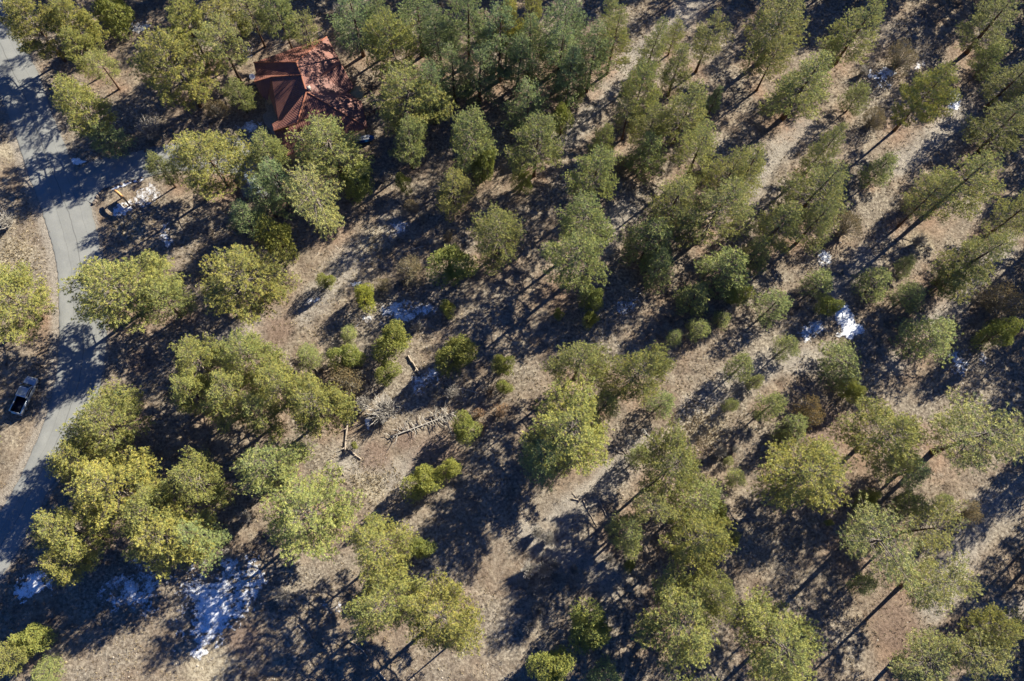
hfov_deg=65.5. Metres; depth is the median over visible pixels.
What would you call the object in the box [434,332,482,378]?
juniper
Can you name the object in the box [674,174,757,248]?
pine tree
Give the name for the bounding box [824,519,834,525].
juniper
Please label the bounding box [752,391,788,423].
pine tree
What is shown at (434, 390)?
bare shrub
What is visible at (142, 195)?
snow patch
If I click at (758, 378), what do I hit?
pine tree
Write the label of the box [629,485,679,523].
pine tree
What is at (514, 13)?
pine tree
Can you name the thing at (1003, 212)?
pine tree
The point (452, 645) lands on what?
pine tree
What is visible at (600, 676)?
pine tree
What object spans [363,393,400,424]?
bare shrub
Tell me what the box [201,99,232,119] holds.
oak brush
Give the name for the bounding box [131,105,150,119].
bare shrub
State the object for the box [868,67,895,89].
snow patch
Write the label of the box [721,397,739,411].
pine tree
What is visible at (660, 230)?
pine tree
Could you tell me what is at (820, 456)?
pine tree
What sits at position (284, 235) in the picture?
juniper
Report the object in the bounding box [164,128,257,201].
pine tree
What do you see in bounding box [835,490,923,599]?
pine tree
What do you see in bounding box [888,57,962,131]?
pine tree
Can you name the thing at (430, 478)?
juniper
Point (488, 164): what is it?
juniper
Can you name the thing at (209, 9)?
pine tree
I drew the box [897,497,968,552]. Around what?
pine tree
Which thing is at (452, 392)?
bare shrub
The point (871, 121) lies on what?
oak brush
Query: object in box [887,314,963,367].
pine tree
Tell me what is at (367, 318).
snow patch
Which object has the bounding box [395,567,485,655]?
pine tree
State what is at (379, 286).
oak brush
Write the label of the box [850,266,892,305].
pine tree
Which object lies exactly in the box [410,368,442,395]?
snow patch
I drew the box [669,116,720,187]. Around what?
pine tree
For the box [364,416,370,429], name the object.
snow patch
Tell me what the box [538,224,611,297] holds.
pine tree
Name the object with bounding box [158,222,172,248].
snow patch
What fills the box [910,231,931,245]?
bare shrub
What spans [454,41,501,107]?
pine tree
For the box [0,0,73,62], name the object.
pine tree
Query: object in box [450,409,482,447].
juniper
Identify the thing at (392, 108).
pine tree
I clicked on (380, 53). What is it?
pine tree
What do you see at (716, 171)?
pine tree
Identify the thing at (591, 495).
fallen branch
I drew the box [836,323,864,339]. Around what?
snow patch
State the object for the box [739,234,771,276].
pine tree
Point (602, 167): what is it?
pine tree
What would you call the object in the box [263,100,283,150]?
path
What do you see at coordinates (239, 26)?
juniper
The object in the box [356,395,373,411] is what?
bare shrub
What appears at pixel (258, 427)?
pine tree
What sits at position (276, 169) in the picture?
pine tree
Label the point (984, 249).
pine tree
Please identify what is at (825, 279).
pine tree
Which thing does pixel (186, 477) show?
pine tree
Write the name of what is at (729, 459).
pine tree
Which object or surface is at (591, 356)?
pine tree
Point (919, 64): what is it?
snow patch
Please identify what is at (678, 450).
pine tree
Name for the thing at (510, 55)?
pine tree
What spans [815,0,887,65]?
pine tree
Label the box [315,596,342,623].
snow patch
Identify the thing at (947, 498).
pine tree
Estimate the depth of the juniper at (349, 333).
116.01 m
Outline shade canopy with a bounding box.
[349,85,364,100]
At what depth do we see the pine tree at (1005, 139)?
123.32 m
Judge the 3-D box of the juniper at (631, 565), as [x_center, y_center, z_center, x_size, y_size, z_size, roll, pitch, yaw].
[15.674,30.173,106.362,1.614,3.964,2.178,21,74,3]
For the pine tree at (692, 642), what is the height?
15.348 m
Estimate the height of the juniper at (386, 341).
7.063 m
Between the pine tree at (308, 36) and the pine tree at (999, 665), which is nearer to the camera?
the pine tree at (999, 665)
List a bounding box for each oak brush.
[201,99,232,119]
[325,363,366,399]
[374,278,391,291]
[396,253,425,287]
[402,199,420,211]
[443,231,452,243]
[612,155,634,175]
[791,393,825,432]
[830,210,862,244]
[862,105,887,130]
[885,37,919,77]
[898,192,921,214]
[953,499,984,530]
[969,278,1023,318]
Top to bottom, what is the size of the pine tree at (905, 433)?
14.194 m
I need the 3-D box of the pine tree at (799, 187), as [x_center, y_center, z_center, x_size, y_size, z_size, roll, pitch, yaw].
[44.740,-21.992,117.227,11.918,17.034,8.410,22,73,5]
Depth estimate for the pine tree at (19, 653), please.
98.35 m
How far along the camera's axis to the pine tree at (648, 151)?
122.03 m
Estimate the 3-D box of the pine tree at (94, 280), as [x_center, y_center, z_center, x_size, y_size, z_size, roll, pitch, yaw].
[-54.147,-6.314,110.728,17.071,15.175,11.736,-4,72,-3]
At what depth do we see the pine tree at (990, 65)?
129.96 m
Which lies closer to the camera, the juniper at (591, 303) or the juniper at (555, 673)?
the juniper at (555, 673)
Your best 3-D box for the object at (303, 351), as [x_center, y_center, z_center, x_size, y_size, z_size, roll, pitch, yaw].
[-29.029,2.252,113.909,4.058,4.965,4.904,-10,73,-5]
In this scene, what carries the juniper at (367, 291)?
on the ground at (488, 534)
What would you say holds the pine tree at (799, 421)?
on the ground at (488, 534)
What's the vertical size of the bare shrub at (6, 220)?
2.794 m
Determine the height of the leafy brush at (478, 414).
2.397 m
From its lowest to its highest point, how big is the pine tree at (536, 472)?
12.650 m
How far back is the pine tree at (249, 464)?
102.21 m
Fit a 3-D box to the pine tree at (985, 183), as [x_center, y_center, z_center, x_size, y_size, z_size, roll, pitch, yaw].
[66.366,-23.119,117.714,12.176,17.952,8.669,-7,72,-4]
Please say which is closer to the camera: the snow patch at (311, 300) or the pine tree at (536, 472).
the pine tree at (536, 472)
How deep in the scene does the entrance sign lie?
121.11 m
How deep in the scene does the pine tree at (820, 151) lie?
119.36 m
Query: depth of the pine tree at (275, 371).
104.00 m
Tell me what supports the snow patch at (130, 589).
on the ground at (488, 534)
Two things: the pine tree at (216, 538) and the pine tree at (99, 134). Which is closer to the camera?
the pine tree at (216, 538)
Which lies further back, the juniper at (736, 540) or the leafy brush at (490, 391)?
the leafy brush at (490, 391)
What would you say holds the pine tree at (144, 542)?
on the ground at (488, 534)
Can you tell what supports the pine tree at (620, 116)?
on the ground at (488, 534)
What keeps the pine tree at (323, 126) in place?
on the ground at (488, 534)
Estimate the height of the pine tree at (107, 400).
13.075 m
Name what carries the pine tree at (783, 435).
on the ground at (488, 534)
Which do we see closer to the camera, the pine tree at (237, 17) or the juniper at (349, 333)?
the juniper at (349, 333)
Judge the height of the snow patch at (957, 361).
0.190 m
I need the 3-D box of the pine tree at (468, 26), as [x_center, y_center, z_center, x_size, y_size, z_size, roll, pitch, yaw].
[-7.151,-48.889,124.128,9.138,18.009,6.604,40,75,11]
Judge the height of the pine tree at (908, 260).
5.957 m
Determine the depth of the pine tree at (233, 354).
106.22 m
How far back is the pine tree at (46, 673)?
100.78 m
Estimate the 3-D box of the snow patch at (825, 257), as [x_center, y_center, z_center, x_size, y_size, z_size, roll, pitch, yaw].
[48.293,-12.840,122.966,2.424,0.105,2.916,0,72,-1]
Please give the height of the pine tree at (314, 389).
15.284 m
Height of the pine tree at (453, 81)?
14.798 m
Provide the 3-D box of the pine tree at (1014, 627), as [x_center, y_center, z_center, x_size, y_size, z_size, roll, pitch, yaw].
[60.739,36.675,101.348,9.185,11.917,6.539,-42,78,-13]
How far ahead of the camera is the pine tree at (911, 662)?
98.26 m
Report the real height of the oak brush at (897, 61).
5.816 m
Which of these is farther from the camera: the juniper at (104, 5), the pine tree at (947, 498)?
the juniper at (104, 5)
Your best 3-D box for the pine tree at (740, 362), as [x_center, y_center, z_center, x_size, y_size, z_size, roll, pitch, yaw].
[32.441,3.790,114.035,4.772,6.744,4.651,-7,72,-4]
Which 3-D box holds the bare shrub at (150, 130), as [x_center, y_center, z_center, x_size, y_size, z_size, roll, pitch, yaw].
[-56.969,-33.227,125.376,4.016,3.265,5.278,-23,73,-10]
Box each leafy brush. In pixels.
[472,408,487,419]
[477,421,486,433]
[485,386,493,396]
[490,402,508,418]
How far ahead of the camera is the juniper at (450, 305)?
117.06 m
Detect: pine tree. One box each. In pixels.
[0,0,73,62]
[0,259,58,345]
[0,635,37,678]
[26,499,115,570]
[30,653,66,680]
[36,534,97,587]
[42,424,106,484]
[47,0,109,55]
[49,72,118,140]
[54,377,155,462]
[56,23,103,78]
[56,248,190,333]
[62,445,162,530]
[79,47,120,89]
[85,116,138,158]
[114,475,190,552]
[121,500,217,583]
[126,23,223,112]
[131,272,198,326]
[139,250,172,268]
[142,149,180,187]
[164,0,218,66]
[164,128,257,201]
[164,373,226,418]
[165,445,235,509]
[167,332,228,398]
[168,507,232,577]
[189,9,251,83]
[195,0,241,41]
[195,243,301,327]
[197,361,265,435]
[211,325,289,388]
[219,75,256,112]
[223,0,269,47]
[226,198,267,241]
[229,436,316,500]
[232,388,287,441]
[243,171,286,223]
[246,126,290,180]
[247,351,317,417]
[254,0,301,48]
[257,156,305,219]
[259,460,365,565]
[276,372,360,440]
[280,158,345,240]
[284,8,321,47]
[284,109,374,180]
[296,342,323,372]
[325,0,376,59]
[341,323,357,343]
[341,512,417,591]
[342,563,432,644]
[360,7,419,78]
[361,0,403,56]
[365,58,456,136]
[388,112,428,168]
[395,0,445,57]
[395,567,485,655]
[410,56,454,127]
[418,0,461,73]
[428,41,476,103]
[433,631,465,658]
[434,166,479,222]
[442,0,489,64]
[449,102,498,176]
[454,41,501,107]
[469,200,526,275]
[473,0,526,84]
[490,0,523,65]
[499,108,564,177]
[500,32,544,95]
[500,75,552,129]
[514,9,551,78]
[515,428,561,492]
[518,0,542,47]
[519,370,614,477]
[532,0,595,73]
[537,16,586,95]
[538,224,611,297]
[539,340,611,390]
[551,44,593,111]
[556,188,617,246]
[562,143,624,203]
[574,17,615,92]
[574,85,584,102]
[582,386,620,422]
[582,652,622,680]
[586,120,615,166]
[592,1,633,74]
[598,0,617,47]
[599,339,676,407]
[604,511,644,564]
[611,94,640,140]
[617,214,676,271]
[618,57,662,125]
[618,130,669,185]
[624,442,650,469]
[626,102,667,152]
[628,556,721,680]
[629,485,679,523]
[633,16,671,79]
[636,246,677,295]
[636,415,709,505]
[644,169,698,241]
[644,387,676,420]
[648,78,710,145]
[656,507,740,573]
[657,40,692,101]
[660,15,686,55]
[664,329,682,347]
[666,473,727,527]
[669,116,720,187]
[672,281,709,316]
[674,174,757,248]
[682,672,719,680]
[684,317,710,342]
[688,562,739,624]
[690,7,735,72]
[693,244,752,300]
[695,145,751,211]
[703,83,723,116]
[711,310,731,331]
[721,141,766,200]
[721,350,754,383]
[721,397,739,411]
[723,455,733,465]
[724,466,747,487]
[727,585,828,680]
[737,0,811,77]
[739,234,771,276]
[745,374,765,389]
[746,433,858,514]
[747,286,794,330]
[748,199,806,253]
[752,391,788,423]
[753,33,798,91]
[757,48,835,121]
[766,154,852,232]
[769,429,795,447]
[770,333,801,363]
[770,411,810,447]
[779,195,838,254]
[794,122,849,175]
[796,267,834,301]
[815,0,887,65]
[817,338,862,392]
[820,34,844,71]
[826,392,934,485]
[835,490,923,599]
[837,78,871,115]
[844,572,881,596]
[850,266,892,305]
[857,150,900,187]
[884,449,933,494]
[885,489,928,521]
[886,626,961,680]
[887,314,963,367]
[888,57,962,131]
[888,279,927,314]
[893,253,917,278]
[897,166,958,227]
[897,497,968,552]
[898,547,985,616]
[913,148,1006,223]
[926,386,1023,474]
[927,227,1019,305]
[929,257,981,301]
[932,492,955,508]
[939,626,1018,680]
[953,0,1023,56]
[957,601,1023,665]
[959,94,1023,159]
[965,41,1008,82]
[978,60,1023,115]
[978,189,1023,239]
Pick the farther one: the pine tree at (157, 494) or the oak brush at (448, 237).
the oak brush at (448, 237)
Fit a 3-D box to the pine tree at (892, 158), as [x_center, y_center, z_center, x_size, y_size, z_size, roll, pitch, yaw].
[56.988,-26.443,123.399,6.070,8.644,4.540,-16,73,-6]
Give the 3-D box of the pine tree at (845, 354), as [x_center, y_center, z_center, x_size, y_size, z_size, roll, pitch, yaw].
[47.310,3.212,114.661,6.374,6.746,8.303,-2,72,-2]
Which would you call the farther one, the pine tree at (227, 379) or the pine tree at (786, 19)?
the pine tree at (786, 19)
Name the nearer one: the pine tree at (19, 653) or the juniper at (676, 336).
the pine tree at (19, 653)
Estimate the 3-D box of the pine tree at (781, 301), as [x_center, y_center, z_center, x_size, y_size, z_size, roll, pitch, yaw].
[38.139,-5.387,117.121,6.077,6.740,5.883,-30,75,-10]
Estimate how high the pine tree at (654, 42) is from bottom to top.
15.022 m
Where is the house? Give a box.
[253,36,367,161]
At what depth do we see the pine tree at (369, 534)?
98.84 m
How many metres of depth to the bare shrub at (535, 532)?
108.03 m
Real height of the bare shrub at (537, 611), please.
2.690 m
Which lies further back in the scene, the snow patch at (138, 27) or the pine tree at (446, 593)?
the snow patch at (138, 27)
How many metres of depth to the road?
120.20 m
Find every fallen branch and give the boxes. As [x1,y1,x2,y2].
[348,639,367,656]
[437,410,456,420]
[443,381,477,398]
[582,490,603,500]
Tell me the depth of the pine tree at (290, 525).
100.01 m
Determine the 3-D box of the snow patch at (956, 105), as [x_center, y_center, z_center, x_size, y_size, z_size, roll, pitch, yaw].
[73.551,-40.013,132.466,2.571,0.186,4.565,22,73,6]
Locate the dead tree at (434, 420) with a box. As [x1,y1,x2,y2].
[384,401,456,447]
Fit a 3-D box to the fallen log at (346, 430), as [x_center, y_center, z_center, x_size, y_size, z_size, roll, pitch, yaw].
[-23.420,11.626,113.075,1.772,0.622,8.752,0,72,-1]
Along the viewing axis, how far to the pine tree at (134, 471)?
99.65 m
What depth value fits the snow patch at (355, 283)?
119.71 m
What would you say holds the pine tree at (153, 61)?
on the ground at (488, 534)
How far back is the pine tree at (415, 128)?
118.01 m
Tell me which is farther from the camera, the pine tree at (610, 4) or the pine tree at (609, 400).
the pine tree at (610, 4)
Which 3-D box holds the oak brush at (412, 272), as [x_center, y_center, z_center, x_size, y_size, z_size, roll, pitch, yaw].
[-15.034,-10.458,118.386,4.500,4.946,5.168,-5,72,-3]
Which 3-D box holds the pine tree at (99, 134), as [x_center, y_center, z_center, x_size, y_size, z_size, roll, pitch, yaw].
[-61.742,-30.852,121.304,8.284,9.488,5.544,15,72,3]
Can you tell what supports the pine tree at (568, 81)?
on the ground at (488, 534)
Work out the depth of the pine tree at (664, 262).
115.83 m
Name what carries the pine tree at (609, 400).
on the ground at (488, 534)
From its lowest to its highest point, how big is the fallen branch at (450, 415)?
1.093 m
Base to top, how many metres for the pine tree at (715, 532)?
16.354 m
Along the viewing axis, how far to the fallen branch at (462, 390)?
114.98 m
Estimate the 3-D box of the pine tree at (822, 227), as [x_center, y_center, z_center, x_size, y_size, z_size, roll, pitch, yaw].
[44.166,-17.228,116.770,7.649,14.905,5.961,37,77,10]
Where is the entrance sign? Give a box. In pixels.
[113,189,130,205]
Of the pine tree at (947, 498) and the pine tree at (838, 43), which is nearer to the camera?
the pine tree at (947, 498)
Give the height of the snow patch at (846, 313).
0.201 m
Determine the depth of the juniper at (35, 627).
100.36 m
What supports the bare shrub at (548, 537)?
on the ground at (488, 534)
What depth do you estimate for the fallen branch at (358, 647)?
104.13 m
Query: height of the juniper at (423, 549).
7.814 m
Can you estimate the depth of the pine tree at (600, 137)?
118.36 m
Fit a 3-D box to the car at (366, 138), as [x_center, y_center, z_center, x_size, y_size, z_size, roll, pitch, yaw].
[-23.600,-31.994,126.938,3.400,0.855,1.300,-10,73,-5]
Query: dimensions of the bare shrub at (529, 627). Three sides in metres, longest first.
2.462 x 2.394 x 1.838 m
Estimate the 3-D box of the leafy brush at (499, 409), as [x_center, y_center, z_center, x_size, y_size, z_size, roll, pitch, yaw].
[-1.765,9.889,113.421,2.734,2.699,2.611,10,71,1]
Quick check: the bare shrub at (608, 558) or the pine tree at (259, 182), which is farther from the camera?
the pine tree at (259, 182)
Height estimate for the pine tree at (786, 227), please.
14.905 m
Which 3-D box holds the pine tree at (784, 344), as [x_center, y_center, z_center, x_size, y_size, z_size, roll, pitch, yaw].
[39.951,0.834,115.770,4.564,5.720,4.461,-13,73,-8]
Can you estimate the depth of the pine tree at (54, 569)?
99.02 m
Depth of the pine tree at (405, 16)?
123.86 m
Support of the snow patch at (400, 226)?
on the ground at (488, 534)
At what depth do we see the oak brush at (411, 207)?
122.38 m
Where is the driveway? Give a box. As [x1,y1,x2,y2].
[76,127,277,202]
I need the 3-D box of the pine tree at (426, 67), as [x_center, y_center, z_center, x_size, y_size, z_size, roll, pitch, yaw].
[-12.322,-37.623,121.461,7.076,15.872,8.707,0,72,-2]
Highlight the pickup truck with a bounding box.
[9,376,39,415]
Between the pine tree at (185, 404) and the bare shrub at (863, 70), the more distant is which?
the bare shrub at (863, 70)
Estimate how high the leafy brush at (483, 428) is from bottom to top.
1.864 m
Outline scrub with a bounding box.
[1,0,1023,680]
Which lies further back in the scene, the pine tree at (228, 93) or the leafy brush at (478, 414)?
the pine tree at (228, 93)
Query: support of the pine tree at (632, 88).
on the ground at (488, 534)
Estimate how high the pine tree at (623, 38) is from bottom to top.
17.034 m
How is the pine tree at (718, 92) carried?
on the ground at (488, 534)
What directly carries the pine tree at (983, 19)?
on the ground at (488, 534)
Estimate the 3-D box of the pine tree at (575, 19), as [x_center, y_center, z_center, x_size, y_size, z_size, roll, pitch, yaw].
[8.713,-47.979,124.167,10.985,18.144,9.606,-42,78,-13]
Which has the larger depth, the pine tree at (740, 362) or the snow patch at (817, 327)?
the snow patch at (817, 327)
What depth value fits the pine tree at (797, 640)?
97.21 m
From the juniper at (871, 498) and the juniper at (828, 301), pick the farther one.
the juniper at (828, 301)
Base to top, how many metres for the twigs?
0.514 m
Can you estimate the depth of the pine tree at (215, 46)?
119.95 m
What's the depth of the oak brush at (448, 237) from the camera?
121.45 m
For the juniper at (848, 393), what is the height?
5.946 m
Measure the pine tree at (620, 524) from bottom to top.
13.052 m
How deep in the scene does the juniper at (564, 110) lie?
123.50 m
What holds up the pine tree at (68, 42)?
on the ground at (488, 534)
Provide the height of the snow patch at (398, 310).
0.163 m
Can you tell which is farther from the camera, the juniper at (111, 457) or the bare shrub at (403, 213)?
the bare shrub at (403, 213)
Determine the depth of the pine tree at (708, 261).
115.34 m
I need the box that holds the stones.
[0,0,1023,680]
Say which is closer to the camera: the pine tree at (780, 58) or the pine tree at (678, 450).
the pine tree at (678, 450)
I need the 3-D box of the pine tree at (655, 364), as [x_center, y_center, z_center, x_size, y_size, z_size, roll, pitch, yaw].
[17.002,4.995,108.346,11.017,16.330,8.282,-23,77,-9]
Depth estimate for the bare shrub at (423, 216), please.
122.17 m
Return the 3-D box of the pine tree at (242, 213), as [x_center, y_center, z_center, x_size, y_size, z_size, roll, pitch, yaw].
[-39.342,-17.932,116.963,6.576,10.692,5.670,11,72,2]
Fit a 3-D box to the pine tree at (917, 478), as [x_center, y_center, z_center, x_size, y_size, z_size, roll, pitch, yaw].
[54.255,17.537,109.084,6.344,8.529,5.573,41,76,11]
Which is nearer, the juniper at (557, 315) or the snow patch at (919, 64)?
the juniper at (557, 315)
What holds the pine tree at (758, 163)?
on the ground at (488, 534)
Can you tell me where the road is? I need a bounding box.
[0,0,106,578]
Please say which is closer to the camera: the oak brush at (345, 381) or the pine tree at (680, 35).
the oak brush at (345, 381)
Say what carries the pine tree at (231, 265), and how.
on the ground at (488, 534)
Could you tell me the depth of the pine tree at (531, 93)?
121.23 m
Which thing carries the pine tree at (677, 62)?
on the ground at (488, 534)
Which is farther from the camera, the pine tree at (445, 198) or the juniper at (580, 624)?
the pine tree at (445, 198)
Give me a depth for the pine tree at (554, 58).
121.13 m
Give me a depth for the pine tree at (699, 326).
116.12 m
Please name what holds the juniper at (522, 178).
on the ground at (488, 534)
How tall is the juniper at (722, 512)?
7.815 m
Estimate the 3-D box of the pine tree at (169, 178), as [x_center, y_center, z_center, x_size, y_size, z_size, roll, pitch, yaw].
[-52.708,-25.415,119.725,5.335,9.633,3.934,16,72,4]
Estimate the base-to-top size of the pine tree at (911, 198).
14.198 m
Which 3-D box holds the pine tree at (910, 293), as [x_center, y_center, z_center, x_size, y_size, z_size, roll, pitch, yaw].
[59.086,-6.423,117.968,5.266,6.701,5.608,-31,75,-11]
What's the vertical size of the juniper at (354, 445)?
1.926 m
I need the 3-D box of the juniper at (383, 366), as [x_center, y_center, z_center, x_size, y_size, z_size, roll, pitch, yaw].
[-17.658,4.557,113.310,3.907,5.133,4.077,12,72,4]
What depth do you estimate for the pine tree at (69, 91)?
116.86 m
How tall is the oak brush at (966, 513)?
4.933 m
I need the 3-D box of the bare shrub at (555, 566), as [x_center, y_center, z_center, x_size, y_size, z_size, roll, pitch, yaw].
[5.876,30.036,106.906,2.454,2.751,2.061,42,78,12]
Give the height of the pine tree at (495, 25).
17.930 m
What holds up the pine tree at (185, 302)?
on the ground at (488, 534)
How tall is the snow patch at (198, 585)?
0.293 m
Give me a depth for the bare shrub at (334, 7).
133.19 m
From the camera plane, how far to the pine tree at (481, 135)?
116.42 m
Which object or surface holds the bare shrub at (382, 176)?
on the ground at (488, 534)
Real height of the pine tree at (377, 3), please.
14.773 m
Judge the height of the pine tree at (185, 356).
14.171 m
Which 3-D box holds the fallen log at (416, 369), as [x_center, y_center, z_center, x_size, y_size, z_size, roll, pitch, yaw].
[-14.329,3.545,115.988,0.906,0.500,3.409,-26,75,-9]
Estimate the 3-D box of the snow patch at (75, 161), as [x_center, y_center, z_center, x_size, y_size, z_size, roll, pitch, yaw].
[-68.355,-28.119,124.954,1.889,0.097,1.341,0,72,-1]
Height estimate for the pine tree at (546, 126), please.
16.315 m
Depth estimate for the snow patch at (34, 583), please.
105.57 m
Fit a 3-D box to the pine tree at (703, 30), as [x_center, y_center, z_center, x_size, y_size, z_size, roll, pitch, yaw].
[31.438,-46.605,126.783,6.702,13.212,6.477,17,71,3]
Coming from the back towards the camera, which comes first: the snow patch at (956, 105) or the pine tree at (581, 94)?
the snow patch at (956, 105)
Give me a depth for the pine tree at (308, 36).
125.00 m
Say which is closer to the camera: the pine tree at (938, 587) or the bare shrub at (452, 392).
the pine tree at (938, 587)
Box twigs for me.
[2,0,1022,679]
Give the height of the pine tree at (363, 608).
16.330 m
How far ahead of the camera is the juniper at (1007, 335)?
114.55 m
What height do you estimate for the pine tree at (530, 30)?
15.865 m
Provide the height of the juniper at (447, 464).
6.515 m
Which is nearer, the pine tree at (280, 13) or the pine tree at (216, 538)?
the pine tree at (216, 538)
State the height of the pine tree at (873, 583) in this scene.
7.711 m
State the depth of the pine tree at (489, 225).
113.51 m
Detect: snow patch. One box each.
[13,570,53,604]
[71,158,81,164]
[97,550,182,616]
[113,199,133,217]
[123,19,150,33]
[132,181,160,207]
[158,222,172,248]
[165,550,252,623]
[173,552,267,661]
[234,119,262,135]
[243,43,253,59]
[304,296,323,304]
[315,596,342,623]
[346,314,375,328]
[348,281,361,286]
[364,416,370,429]
[379,299,443,328]
[383,221,409,238]
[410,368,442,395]
[604,287,643,316]
[789,320,825,342]
[817,249,831,265]
[835,305,856,329]
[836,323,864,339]
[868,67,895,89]
[915,61,925,68]
[944,346,988,383]
[947,91,961,109]
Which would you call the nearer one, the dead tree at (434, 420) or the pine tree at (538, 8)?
the dead tree at (434, 420)
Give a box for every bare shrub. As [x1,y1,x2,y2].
[0,208,12,228]
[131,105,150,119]
[135,115,160,139]
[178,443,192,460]
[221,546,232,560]
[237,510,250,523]
[271,587,291,605]
[333,1,344,14]
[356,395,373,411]
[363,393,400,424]
[374,169,388,181]
[397,207,409,216]
[410,319,423,330]
[417,208,428,219]
[429,384,440,395]
[444,384,459,398]
[519,559,537,578]
[522,619,537,632]
[529,524,544,538]
[532,604,544,617]
[535,582,547,601]
[536,560,552,578]
[541,531,555,545]
[547,557,564,571]
[568,561,580,577]
[604,552,615,564]
[713,445,728,457]
[732,443,739,453]
[859,64,869,75]
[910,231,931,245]
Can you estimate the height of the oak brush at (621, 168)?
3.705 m
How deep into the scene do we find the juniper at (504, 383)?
113.38 m
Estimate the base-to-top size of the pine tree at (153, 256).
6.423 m
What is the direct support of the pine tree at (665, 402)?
on the ground at (488, 534)
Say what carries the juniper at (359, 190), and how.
on the ground at (488, 534)
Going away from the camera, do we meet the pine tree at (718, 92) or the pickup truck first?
the pickup truck
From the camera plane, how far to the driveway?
124.75 m
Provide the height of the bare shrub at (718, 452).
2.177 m
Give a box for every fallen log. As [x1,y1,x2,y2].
[341,394,353,452]
[407,355,420,374]
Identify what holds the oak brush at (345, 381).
on the ground at (488, 534)
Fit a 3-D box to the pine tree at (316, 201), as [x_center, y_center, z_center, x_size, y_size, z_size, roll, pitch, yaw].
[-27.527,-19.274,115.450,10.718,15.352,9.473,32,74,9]
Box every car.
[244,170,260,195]
[353,134,374,144]
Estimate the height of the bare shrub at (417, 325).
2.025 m
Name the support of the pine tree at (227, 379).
on the ground at (488, 534)
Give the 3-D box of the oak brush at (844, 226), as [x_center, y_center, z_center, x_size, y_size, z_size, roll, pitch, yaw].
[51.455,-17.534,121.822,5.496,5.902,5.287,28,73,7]
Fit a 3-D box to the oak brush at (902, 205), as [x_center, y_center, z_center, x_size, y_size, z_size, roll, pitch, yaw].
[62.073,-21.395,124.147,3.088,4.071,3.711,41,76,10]
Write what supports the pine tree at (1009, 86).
on the ground at (488, 534)
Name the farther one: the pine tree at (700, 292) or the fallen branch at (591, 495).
the pine tree at (700, 292)
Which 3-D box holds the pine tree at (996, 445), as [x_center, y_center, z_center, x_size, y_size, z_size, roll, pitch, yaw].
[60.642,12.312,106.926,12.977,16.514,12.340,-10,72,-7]
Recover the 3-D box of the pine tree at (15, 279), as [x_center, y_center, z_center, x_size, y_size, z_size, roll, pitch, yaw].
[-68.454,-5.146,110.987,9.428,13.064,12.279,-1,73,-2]
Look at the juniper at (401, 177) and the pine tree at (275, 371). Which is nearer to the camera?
the pine tree at (275, 371)
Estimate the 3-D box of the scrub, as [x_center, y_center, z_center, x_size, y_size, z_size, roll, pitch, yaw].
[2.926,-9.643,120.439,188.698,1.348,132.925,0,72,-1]
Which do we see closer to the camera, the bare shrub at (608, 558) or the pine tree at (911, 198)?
the bare shrub at (608, 558)
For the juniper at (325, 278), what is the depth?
117.00 m
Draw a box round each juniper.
[5,621,58,654]
[90,0,134,42]
[100,452,129,468]
[236,13,249,39]
[254,213,299,264]
[315,272,335,290]
[324,342,368,372]
[337,158,374,206]
[351,441,357,448]
[354,282,376,314]
[370,318,412,366]
[374,359,402,386]
[395,172,412,194]
[399,463,444,503]
[406,536,437,560]
[424,243,480,288]
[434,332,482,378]
[435,457,463,483]
[439,299,455,318]
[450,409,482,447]
[472,146,494,186]
[490,354,515,375]
[495,378,514,393]
[508,168,532,194]
[525,644,576,680]
[552,101,574,141]
[553,307,564,321]
[567,596,611,654]
[577,284,603,312]
[582,310,599,330]
[623,560,635,573]
[711,502,730,527]
[719,530,741,550]
[723,282,756,306]
[812,295,845,315]
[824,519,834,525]
[833,377,868,404]
[852,487,882,511]
[968,316,1023,352]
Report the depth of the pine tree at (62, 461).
102.55 m
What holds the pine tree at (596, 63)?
on the ground at (488, 534)
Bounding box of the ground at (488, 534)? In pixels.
[0,0,1023,680]
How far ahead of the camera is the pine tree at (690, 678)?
97.28 m
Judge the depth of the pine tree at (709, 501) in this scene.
104.55 m
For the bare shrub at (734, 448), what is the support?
on the ground at (488, 534)
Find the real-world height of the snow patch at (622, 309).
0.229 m
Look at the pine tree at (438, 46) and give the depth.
121.83 m
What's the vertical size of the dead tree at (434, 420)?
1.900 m
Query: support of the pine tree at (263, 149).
on the ground at (488, 534)
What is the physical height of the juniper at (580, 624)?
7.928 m
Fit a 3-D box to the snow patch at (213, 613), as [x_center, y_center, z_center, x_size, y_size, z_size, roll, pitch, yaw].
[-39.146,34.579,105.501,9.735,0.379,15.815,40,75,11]
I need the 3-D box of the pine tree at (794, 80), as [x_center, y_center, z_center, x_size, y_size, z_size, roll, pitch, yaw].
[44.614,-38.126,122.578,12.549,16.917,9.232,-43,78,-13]

